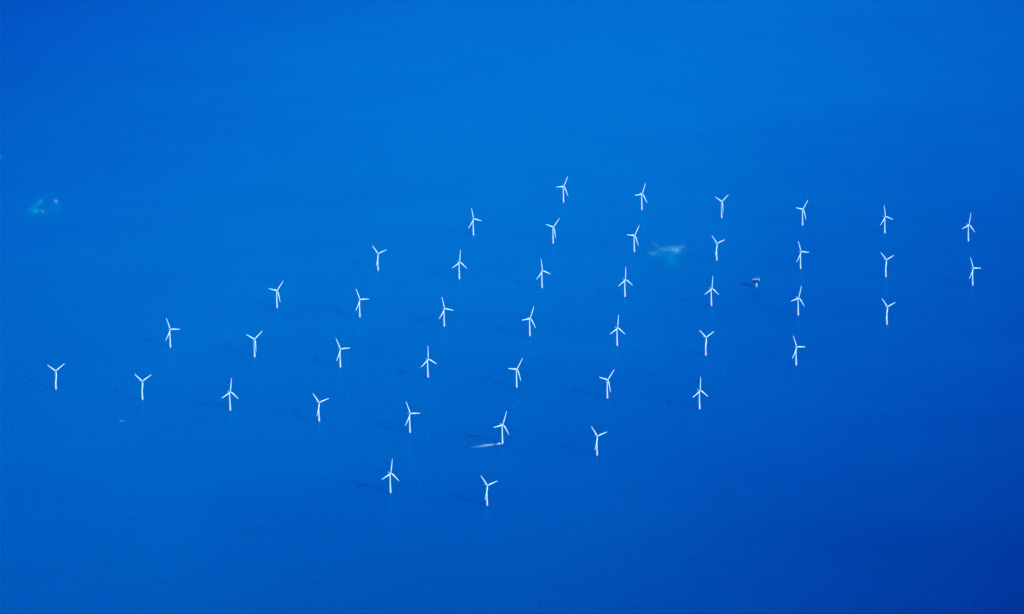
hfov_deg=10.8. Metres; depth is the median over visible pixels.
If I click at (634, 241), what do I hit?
wind turbine
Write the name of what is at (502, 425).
wind turbine
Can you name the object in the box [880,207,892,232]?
wind turbine
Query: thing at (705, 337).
wind turbine
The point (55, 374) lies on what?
wind turbine
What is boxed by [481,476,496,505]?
wind turbine
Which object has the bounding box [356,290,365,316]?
wind turbine
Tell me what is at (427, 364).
wind turbine
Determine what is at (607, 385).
wind turbine
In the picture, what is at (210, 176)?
sea
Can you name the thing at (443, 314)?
wind turbine
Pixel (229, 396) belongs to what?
wind turbine
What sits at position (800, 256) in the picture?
wind turbine
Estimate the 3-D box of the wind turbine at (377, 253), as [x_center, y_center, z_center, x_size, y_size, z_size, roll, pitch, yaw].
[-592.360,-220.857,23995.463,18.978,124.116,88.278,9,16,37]
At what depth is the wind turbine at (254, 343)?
22421.52 m
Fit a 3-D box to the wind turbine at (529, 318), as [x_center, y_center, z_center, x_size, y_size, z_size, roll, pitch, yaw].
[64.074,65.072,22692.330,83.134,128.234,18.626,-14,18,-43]
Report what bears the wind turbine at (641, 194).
in the sea
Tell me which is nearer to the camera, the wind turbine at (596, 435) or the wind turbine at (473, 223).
the wind turbine at (596, 435)
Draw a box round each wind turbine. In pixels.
[48,363,64,388]
[137,375,150,399]
[165,318,178,346]
[222,378,236,409]
[246,331,261,356]
[269,282,282,307]
[313,394,328,420]
[336,339,346,366]
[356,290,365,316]
[373,247,384,270]
[383,465,398,492]
[406,402,419,432]
[421,354,435,376]
[439,299,450,325]
[454,250,464,278]
[469,208,480,235]
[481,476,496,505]
[494,411,508,443]
[508,358,522,387]
[524,307,534,335]
[538,261,549,287]
[546,219,558,243]
[559,177,567,201]
[592,428,605,455]
[600,372,612,397]
[612,315,624,345]
[619,271,630,296]
[631,227,638,251]
[638,183,646,209]
[692,377,706,408]
[700,331,712,355]
[705,278,718,305]
[712,236,723,259]
[716,194,728,217]
[792,289,804,314]
[793,336,802,364]
[797,242,808,268]
[798,200,807,225]
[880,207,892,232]
[881,253,893,276]
[882,299,893,324]
[962,215,973,240]
[969,258,980,284]
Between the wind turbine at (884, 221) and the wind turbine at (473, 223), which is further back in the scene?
the wind turbine at (473, 223)
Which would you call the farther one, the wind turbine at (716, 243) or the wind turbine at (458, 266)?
the wind turbine at (716, 243)
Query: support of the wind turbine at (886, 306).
in the sea
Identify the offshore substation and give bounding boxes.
[752,278,759,286]
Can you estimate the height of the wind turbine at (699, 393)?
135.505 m
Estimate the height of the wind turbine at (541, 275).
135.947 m
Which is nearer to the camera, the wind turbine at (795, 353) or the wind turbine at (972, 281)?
the wind turbine at (795, 353)
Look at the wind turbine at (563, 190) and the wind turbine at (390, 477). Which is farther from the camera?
the wind turbine at (563, 190)
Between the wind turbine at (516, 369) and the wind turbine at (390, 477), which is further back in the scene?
the wind turbine at (516, 369)
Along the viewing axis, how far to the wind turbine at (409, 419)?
21136.19 m
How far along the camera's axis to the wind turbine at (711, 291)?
23183.88 m
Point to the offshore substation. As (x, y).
(756, 281)
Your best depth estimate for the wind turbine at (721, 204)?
24939.06 m
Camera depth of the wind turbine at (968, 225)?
24343.29 m
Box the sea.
[0,0,1023,613]
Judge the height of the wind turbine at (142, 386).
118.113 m
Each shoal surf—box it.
[29,200,56,212]
[652,248,681,263]
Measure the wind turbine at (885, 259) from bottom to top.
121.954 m
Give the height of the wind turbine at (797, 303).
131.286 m
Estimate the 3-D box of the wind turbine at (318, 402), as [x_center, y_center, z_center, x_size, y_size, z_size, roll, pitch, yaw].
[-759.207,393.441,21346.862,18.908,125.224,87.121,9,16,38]
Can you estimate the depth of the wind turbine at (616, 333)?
22501.66 m
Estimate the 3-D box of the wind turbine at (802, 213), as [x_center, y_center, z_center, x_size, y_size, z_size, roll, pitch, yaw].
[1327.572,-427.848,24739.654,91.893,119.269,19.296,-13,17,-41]
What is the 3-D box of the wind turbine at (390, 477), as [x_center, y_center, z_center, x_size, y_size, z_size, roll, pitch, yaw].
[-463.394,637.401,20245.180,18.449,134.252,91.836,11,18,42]
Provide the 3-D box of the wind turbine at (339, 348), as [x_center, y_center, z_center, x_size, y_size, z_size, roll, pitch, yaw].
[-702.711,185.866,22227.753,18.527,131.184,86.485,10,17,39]
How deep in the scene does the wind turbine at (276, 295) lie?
23305.58 m
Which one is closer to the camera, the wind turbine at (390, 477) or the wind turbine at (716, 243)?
the wind turbine at (390, 477)
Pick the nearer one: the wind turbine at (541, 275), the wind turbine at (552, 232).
the wind turbine at (541, 275)
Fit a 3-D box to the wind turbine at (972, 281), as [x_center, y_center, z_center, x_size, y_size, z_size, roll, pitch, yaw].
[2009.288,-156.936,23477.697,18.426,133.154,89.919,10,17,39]
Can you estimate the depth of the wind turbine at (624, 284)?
23384.09 m
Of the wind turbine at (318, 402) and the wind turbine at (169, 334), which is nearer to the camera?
the wind turbine at (318, 402)

